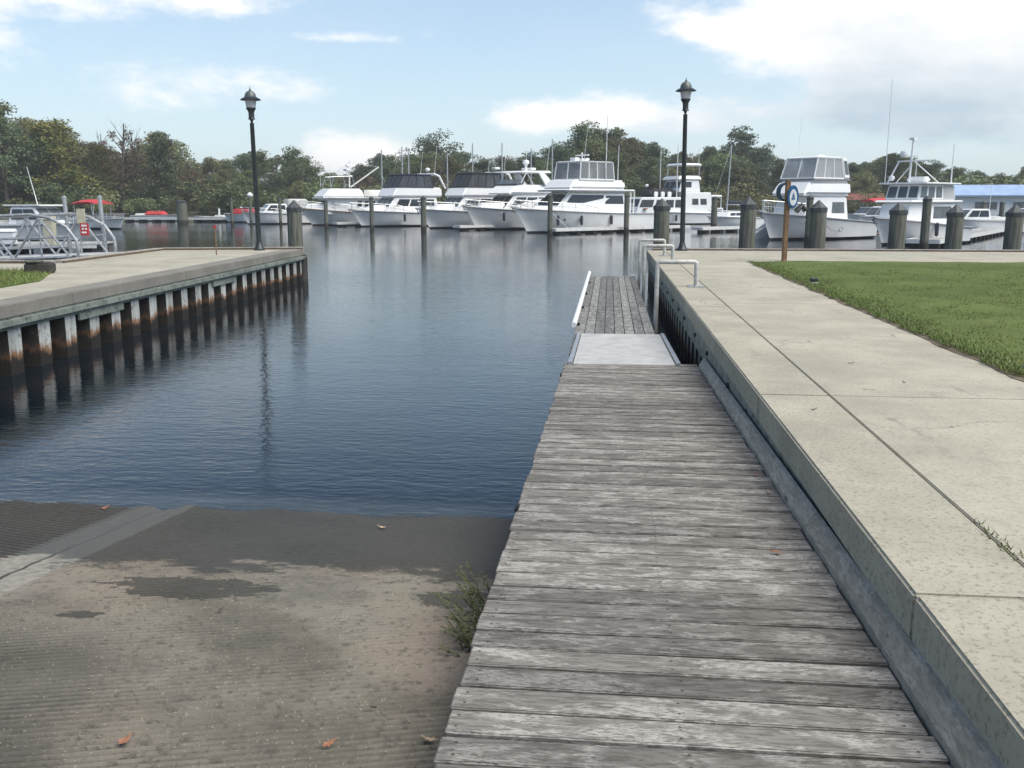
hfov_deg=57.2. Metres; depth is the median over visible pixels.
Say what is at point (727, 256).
end path
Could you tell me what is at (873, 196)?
shrub
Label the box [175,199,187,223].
mooring piling
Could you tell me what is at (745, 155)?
broadleaf tree
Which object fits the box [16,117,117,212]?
broadleaf tree
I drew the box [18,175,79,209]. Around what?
shrub
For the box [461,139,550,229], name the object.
motor yacht
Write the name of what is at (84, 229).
gangway
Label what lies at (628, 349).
gangplate
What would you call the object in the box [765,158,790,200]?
broadleaf tree
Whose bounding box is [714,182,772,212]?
shrub
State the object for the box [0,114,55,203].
broadleaf tree
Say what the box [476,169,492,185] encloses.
pine tree
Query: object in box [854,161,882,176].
broadleaf tree
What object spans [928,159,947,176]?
pine tree
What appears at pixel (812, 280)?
ground floodlight
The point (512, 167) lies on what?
broadleaf tree
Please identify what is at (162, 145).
broadleaf tree
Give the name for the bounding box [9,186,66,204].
shrub
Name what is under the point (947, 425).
path
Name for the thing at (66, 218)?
pipe pile
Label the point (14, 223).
motorboat
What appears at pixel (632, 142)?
broadleaf tree
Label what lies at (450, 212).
motor yacht
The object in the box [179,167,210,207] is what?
broadleaf tree
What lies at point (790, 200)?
ring sign post
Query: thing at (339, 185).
shrub
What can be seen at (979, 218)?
motorboat
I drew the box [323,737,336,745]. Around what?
fallen leaf
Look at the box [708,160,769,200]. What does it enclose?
broadleaf tree
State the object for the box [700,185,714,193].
shrub
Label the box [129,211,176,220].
motorboat
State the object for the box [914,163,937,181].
broadleaf tree
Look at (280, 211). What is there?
mooring post
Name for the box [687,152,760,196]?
broadleaf tree
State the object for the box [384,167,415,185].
broadleaf tree
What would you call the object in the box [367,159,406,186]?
broadleaf tree
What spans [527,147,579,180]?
broadleaf tree
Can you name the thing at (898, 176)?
shrub
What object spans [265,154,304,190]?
broadleaf tree
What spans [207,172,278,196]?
shrub
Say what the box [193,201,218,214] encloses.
shrub
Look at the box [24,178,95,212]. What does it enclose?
shrub
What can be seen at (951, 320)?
lawn
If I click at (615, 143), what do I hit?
broadleaf tree
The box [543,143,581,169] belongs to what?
broadleaf tree
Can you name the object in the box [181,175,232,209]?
shrub
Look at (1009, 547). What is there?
joint weed
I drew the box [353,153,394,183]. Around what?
broadleaf tree
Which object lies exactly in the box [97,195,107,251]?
pipe pile
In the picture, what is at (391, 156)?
broadleaf tree
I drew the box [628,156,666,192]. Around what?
broadleaf tree
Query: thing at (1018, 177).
broadleaf tree
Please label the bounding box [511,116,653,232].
motor yacht
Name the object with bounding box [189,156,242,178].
broadleaf tree
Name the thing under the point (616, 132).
broadleaf tree
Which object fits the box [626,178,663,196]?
shrub
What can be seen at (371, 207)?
mooring post
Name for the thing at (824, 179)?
motor yacht
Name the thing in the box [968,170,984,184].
broadleaf tree
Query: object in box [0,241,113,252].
finger pier
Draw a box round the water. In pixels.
[0,220,1023,518]
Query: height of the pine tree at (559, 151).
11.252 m
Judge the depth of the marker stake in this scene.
25.66 m
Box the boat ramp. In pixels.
[0,500,512,767]
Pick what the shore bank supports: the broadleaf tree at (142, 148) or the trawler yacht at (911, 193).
the broadleaf tree at (142, 148)
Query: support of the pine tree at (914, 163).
on the shore bank
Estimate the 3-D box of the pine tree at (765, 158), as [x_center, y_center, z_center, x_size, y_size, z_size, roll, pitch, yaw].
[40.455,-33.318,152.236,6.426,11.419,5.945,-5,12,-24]
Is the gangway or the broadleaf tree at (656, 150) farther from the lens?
the broadleaf tree at (656, 150)
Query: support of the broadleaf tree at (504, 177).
on the shore bank
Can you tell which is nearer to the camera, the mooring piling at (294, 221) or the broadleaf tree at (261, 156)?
the mooring piling at (294, 221)
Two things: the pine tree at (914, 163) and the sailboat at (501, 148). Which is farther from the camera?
the pine tree at (914, 163)
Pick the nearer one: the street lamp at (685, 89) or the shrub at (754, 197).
the street lamp at (685, 89)
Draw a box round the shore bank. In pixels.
[0,201,772,220]
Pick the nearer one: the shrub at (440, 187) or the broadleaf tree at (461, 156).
the shrub at (440, 187)
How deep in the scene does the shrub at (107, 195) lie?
134.04 m
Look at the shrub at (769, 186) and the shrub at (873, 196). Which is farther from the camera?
the shrub at (769, 186)
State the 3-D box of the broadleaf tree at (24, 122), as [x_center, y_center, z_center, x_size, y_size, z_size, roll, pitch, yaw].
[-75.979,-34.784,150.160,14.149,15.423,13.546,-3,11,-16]
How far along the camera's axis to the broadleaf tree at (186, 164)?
152.97 m
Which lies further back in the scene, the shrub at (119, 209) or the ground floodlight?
the shrub at (119, 209)
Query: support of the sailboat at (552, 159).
on the water
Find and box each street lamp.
[240,87,264,249]
[676,78,695,250]
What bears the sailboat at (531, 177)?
on the water
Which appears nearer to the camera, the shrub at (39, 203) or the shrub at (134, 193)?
the shrub at (39, 203)
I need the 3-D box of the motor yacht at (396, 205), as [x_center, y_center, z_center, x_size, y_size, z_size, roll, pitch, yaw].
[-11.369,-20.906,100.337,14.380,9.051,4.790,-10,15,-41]
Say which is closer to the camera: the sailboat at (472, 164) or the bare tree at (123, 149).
the sailboat at (472, 164)
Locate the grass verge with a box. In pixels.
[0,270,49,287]
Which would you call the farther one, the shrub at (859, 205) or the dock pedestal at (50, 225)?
the shrub at (859, 205)
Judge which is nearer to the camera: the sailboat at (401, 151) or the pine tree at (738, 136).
the sailboat at (401, 151)
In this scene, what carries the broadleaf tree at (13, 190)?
on the shore bank
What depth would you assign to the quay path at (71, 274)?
21.16 m
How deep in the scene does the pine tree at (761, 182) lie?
143.00 m
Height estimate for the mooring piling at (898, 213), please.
4.610 m
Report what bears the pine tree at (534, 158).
on the shore bank
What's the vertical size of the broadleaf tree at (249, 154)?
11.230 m
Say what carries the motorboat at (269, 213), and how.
on the water
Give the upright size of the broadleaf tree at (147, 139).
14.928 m
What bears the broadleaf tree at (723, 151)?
on the shore bank
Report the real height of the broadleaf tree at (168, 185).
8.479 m
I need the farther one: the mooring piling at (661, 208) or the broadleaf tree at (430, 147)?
the broadleaf tree at (430, 147)
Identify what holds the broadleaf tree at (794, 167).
on the shore bank
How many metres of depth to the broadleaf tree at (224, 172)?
145.11 m
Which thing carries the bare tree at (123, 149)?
on the shore bank
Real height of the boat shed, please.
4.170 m
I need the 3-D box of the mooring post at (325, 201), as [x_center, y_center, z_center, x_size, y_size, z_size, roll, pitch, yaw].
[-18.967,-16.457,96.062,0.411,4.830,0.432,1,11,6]
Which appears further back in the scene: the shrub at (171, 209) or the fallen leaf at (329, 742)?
the shrub at (171, 209)
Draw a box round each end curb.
[163,247,303,251]
[647,248,1023,260]
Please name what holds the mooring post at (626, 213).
in the water
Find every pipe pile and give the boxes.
[61,195,72,252]
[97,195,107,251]
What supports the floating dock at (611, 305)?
on the water
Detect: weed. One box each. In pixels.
[431,560,492,656]
[972,518,1023,560]
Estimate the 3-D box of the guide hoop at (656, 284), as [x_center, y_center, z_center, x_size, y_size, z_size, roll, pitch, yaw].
[2.851,-1.098,16.126,0.838,2.058,0.240,1,11,6]
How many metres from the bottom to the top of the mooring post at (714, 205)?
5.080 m
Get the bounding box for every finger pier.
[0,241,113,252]
[69,217,227,221]
[332,222,360,226]
[453,225,493,229]
[545,225,689,233]
[691,225,760,232]
[905,228,1003,246]
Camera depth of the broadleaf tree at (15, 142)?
137.56 m
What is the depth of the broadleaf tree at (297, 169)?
145.85 m
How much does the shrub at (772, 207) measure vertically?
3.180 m
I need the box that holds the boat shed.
[953,185,1023,215]
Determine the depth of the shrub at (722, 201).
137.78 m
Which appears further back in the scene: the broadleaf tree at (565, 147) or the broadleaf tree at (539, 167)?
the broadleaf tree at (565, 147)
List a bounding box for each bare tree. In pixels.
[85,132,118,209]
[101,121,146,212]
[114,129,149,211]
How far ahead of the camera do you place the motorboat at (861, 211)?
101.76 m
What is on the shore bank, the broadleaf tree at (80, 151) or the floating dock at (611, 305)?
the broadleaf tree at (80, 151)
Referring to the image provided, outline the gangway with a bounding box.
[0,209,116,259]
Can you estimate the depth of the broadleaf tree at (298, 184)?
139.05 m
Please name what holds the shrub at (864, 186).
on the shore bank
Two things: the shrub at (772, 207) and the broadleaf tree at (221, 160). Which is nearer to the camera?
the shrub at (772, 207)
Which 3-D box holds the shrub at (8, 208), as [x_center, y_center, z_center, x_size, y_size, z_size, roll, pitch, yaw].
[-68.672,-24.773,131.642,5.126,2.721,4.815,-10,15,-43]
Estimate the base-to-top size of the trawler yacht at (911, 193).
10.100 m
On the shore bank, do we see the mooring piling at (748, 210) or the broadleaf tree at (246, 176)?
the broadleaf tree at (246, 176)
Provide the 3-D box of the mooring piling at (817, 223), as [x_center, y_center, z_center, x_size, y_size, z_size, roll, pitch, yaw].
[9.779,-3.546,30.340,0.528,4.690,0.541,-4,12,-19]
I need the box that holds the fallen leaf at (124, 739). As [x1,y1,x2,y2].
[118,732,131,743]
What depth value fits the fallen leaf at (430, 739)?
3.46 m
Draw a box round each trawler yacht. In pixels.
[299,161,385,224]
[629,144,722,224]
[871,79,973,244]
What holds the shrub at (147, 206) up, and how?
on the shore bank
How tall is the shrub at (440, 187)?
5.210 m
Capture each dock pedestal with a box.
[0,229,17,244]
[41,213,57,245]
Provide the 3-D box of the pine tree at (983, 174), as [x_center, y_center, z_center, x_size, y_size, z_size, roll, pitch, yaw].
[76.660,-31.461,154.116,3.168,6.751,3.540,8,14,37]
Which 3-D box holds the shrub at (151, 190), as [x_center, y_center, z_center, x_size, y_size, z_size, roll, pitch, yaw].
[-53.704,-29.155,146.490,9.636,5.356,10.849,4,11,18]
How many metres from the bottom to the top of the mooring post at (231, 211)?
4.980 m
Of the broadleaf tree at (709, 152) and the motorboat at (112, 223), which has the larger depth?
the broadleaf tree at (709, 152)
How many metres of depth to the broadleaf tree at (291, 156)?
160.41 m
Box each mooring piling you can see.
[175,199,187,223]
[286,200,303,253]
[653,199,670,247]
[739,197,757,247]
[808,200,827,248]
[887,203,908,248]
[944,205,965,248]
[1002,205,1023,249]
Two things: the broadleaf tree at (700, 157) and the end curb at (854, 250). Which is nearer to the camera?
the end curb at (854, 250)
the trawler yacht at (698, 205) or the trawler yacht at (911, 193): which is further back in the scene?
the trawler yacht at (698, 205)
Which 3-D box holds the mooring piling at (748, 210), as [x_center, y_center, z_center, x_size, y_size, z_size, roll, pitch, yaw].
[7.583,-3.637,30.547,0.528,4.790,0.540,-8,14,-38]
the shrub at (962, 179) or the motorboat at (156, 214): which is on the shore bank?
the shrub at (962, 179)
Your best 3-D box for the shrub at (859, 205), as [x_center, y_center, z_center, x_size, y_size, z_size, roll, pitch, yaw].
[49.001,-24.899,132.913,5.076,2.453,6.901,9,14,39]
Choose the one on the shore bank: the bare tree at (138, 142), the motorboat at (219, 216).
the bare tree at (138, 142)
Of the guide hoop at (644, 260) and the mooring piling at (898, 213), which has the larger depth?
the mooring piling at (898, 213)
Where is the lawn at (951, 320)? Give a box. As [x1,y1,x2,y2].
[758,261,1023,376]
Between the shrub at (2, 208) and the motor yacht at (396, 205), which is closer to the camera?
the motor yacht at (396, 205)
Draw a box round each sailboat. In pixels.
[369,150,382,185]
[391,147,402,185]
[398,148,410,186]
[435,155,447,197]
[460,143,473,185]
[491,143,502,177]
[522,149,533,184]
[540,139,552,179]
[707,145,763,225]
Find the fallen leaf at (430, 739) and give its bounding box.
[421,734,435,740]
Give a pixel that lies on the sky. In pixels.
(339, 82)
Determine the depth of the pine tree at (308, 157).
177.75 m
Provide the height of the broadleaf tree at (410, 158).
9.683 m
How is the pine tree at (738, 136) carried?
on the shore bank
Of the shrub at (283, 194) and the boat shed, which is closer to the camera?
the boat shed
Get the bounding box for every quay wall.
[0,249,307,375]
[647,251,1023,767]
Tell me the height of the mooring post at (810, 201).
4.930 m
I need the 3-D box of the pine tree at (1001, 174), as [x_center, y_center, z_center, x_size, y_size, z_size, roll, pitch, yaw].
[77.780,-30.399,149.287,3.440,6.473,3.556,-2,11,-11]
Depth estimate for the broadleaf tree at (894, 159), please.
136.47 m
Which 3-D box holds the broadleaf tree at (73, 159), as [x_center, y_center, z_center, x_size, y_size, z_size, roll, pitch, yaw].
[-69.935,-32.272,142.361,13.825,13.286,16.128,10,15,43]
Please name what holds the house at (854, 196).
on the shore bank
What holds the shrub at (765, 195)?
on the shore bank
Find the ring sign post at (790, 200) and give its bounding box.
[776,180,807,260]
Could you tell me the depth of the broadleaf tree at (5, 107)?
146.40 m
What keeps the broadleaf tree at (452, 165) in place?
on the shore bank
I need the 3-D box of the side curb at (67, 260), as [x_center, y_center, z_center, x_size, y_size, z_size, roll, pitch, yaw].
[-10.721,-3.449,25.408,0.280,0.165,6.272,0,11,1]
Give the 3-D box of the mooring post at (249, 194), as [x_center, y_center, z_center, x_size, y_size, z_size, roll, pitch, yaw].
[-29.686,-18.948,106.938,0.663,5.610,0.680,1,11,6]
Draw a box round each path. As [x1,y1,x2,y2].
[0,249,283,298]
[666,251,1023,262]
[680,262,1023,567]
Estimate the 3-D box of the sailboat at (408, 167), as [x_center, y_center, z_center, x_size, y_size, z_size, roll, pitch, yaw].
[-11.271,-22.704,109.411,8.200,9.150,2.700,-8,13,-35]
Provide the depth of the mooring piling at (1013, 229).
29.29 m
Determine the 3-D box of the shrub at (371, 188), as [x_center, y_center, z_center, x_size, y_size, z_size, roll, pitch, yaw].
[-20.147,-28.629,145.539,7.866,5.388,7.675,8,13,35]
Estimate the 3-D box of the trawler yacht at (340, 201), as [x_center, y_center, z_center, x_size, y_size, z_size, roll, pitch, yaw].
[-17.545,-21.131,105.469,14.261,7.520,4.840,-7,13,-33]
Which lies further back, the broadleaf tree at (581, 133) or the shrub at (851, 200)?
the broadleaf tree at (581, 133)
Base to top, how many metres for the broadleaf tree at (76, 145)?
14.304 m
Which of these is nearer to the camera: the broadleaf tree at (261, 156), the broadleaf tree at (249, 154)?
the broadleaf tree at (261, 156)
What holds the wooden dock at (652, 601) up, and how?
on the ground
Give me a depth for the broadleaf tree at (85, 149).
150.84 m
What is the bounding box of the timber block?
[21,260,55,272]
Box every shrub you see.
[0,183,25,207]
[0,198,34,213]
[0,203,11,213]
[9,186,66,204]
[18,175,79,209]
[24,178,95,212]
[25,201,60,210]
[51,202,76,210]
[56,177,133,210]
[79,187,120,213]
[83,177,148,211]
[114,187,166,210]
[120,196,155,214]
[130,195,179,212]
[131,181,199,209]
[139,187,181,203]
[160,196,192,213]
[176,177,251,214]
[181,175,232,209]
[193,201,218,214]
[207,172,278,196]
[212,187,284,208]
[222,197,253,208]
[272,191,314,203]
[290,179,330,202]
[310,183,344,189]
[324,181,356,188]
[360,183,390,196]
[428,183,456,203]
[436,190,446,201]
[619,175,651,195]
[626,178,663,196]
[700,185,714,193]
[710,190,746,211]
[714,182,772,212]
[738,177,777,209]
[749,182,776,210]
[757,197,777,212]
[847,193,866,213]
[847,200,870,211]
[851,178,883,192]
[858,189,886,206]
[861,172,935,192]
[930,170,1023,184]
[979,175,1023,184]
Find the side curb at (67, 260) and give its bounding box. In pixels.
[54,248,163,262]
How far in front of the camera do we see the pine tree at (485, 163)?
156.41 m
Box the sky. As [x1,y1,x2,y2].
[0,0,1023,192]
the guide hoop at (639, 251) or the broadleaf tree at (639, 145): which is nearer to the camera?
the guide hoop at (639, 251)
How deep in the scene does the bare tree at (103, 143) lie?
142.60 m
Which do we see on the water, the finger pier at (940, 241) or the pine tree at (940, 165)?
the finger pier at (940, 241)
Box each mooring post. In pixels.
[229,198,233,224]
[247,192,252,224]
[278,198,281,224]
[323,199,328,226]
[369,196,373,229]
[420,196,426,230]
[547,194,552,234]
[623,194,629,232]
[710,196,717,226]
[804,195,813,241]
[919,196,932,248]
[981,200,986,208]
[999,201,1004,216]
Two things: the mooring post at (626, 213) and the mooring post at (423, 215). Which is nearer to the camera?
the mooring post at (626, 213)
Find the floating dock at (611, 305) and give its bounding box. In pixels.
[569,271,654,358]
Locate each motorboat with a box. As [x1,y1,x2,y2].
[0,169,86,241]
[69,199,124,228]
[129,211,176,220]
[193,209,225,221]
[223,209,254,222]
[242,199,310,223]
[847,198,885,219]
[858,206,880,231]
[963,185,1023,233]
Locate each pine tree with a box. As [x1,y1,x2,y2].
[301,154,315,179]
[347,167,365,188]
[470,157,497,184]
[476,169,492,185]
[516,150,544,184]
[542,141,576,179]
[721,125,761,176]
[748,142,774,208]
[748,163,772,207]
[904,155,924,172]
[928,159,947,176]
[975,171,987,183]
[994,172,1005,177]
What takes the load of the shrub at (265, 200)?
on the shore bank
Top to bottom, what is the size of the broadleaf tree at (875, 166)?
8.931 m
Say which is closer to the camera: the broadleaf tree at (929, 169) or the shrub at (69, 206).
the shrub at (69, 206)
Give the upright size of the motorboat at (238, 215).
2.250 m
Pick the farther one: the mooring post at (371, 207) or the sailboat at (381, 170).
the sailboat at (381, 170)
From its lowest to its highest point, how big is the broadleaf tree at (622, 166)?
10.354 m
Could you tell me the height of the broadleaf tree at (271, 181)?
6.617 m
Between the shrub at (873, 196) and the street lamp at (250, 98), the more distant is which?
the shrub at (873, 196)
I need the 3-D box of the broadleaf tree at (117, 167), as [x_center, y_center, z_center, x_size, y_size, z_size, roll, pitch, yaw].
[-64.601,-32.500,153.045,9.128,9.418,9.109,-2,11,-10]
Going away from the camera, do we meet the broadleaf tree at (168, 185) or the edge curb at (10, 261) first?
the edge curb at (10, 261)
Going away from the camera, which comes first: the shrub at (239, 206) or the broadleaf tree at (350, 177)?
the shrub at (239, 206)
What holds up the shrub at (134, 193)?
on the shore bank
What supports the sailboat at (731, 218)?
on the water
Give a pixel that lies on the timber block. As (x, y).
(37, 265)
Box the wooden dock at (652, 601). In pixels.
[433,358,1004,767]
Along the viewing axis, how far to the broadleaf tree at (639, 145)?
167.52 m
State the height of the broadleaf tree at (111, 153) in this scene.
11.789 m
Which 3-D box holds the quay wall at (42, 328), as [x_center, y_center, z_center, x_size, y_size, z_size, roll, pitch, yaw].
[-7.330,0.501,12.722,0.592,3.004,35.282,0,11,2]
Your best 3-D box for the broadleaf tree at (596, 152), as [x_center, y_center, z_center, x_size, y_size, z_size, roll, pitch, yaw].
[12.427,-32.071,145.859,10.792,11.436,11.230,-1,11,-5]
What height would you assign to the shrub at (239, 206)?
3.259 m
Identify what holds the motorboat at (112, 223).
on the water
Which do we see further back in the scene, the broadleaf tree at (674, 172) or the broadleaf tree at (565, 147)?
the broadleaf tree at (565, 147)
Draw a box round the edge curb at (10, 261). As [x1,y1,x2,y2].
[0,260,53,262]
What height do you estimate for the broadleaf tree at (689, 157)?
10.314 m
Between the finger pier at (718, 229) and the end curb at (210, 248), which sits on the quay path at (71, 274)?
the end curb at (210, 248)
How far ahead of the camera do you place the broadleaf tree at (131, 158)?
143.30 m
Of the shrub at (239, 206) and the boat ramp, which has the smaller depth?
the boat ramp
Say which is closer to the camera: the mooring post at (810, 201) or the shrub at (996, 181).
the mooring post at (810, 201)
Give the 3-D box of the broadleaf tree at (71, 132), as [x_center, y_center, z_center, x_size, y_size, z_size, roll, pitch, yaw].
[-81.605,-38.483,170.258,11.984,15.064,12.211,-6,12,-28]
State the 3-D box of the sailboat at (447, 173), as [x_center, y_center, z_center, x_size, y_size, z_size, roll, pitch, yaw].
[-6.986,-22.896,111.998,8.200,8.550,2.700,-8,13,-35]
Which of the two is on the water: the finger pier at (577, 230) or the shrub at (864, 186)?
the finger pier at (577, 230)
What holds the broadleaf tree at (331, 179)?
on the shore bank
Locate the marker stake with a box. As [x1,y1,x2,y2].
[213,225,216,254]
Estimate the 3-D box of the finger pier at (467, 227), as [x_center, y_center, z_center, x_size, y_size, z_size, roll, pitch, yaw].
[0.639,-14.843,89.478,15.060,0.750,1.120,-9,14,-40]
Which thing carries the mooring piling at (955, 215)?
on the ground
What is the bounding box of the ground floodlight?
[810,278,817,283]
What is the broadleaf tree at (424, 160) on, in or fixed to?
on the shore bank
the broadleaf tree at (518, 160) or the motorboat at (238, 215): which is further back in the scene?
the broadleaf tree at (518, 160)
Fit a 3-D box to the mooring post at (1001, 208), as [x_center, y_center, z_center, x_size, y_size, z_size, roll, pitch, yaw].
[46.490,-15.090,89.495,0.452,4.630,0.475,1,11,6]
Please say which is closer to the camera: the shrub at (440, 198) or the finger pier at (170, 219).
the finger pier at (170, 219)
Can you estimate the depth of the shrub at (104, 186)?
141.02 m
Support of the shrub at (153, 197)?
on the shore bank
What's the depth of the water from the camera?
12.90 m
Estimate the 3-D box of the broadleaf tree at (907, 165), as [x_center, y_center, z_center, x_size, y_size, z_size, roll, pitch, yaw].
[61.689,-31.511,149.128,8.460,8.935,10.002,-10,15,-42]
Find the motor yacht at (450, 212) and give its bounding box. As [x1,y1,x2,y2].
[415,145,511,227]
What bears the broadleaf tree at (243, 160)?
on the shore bank
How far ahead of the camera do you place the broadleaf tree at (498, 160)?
170.82 m
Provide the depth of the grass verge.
17.10 m
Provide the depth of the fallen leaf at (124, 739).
3.42 m
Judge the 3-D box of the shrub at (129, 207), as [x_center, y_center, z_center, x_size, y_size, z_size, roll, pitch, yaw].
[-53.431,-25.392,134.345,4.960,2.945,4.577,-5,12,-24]
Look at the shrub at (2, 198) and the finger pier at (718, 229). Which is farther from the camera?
the shrub at (2, 198)
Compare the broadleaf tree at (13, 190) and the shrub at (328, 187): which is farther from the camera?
the shrub at (328, 187)
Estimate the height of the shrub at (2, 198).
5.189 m
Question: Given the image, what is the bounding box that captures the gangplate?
[568,332,680,366]
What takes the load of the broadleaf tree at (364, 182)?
on the shore bank
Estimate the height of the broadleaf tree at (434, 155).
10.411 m
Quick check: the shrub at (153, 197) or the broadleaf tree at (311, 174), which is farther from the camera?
the broadleaf tree at (311, 174)
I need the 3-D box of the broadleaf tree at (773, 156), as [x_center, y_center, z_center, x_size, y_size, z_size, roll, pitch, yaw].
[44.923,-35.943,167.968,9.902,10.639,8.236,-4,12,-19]
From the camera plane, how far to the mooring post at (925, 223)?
49.19 m
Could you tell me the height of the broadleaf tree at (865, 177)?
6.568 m
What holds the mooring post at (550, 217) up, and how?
in the water
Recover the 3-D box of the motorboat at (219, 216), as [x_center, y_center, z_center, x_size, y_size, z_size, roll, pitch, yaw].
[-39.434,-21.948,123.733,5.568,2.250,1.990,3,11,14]
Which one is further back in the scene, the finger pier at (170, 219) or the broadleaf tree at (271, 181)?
the broadleaf tree at (271, 181)
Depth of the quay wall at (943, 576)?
4.26 m
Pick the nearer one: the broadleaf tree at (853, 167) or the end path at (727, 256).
the end path at (727, 256)
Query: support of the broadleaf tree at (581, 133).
on the shore bank
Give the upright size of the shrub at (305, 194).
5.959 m
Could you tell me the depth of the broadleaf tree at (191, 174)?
144.99 m
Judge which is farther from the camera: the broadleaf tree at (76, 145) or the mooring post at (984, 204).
the broadleaf tree at (76, 145)
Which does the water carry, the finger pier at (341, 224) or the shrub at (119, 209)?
the finger pier at (341, 224)
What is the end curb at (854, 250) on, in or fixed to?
on the quay end face
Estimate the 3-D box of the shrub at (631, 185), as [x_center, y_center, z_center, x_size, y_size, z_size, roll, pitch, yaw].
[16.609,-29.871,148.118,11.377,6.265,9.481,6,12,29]
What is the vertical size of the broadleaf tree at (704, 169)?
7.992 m
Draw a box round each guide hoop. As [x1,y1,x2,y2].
[637,239,669,288]
[642,244,674,303]
[653,259,704,333]
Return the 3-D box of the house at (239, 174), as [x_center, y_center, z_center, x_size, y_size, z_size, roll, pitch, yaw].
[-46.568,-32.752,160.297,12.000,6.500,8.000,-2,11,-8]
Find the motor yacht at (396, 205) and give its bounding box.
[347,148,445,226]
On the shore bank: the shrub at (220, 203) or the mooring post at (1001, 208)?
the shrub at (220, 203)
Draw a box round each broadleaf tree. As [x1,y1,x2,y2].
[0,99,19,173]
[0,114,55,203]
[0,115,30,195]
[0,123,52,203]
[8,116,77,176]
[8,127,97,204]
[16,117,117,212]
[28,128,92,177]
[50,145,111,206]
[68,130,80,139]
[71,139,114,176]
[79,141,126,180]
[83,142,117,210]
[96,155,139,181]
[105,150,159,208]
[126,140,150,177]
[134,132,188,210]
[138,139,202,206]
[142,130,170,202]
[149,164,187,211]
[173,168,214,210]
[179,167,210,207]
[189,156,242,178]
[202,168,237,193]
[211,159,235,171]
[214,153,269,176]
[223,170,267,201]
[227,151,257,170]
[249,149,272,185]
[258,173,292,200]
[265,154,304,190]
[273,145,304,190]
[278,156,327,192]
[286,180,313,202]
[300,167,322,183]
[321,172,348,185]
[337,165,369,188]
[349,175,384,189]
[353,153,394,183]
[367,154,397,182]
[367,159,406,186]
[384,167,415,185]
[387,155,427,184]
[392,155,439,186]
[395,128,463,161]
[397,151,463,178]
[417,155,477,191]
[444,151,485,185]
[487,159,529,181]
[490,155,516,181]
[498,169,511,180]
[499,156,527,180]
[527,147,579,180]
[529,158,551,184]
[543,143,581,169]
[561,120,604,168]
[564,139,631,192]
[591,128,609,164]
[599,138,644,186]
[600,127,627,165]
[604,137,668,178]
[606,149,629,193]
[627,137,648,178]
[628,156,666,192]
[634,141,680,182]
[649,160,707,187]
[659,151,701,183]
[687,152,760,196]
[692,151,721,166]
[697,145,716,175]
[700,164,719,194]
[702,146,732,184]
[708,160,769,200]
[713,146,772,187]
[754,153,792,180]
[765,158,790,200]
[769,167,801,177]
[787,164,802,177]
[847,171,881,194]
[848,162,878,179]
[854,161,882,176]
[861,156,908,182]
[874,157,925,180]
[875,152,913,196]
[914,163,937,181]
[935,166,974,184]
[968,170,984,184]
[1009,173,1023,181]
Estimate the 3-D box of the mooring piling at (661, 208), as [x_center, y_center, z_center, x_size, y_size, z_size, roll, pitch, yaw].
[4.865,-3.666,30.830,0.528,4.740,0.541,-5,12,-21]
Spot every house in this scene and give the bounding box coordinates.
[201,172,276,209]
[845,193,884,213]
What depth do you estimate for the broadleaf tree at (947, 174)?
152.29 m
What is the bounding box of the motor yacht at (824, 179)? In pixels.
[755,119,878,239]
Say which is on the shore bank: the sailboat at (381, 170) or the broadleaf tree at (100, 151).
the broadleaf tree at (100, 151)

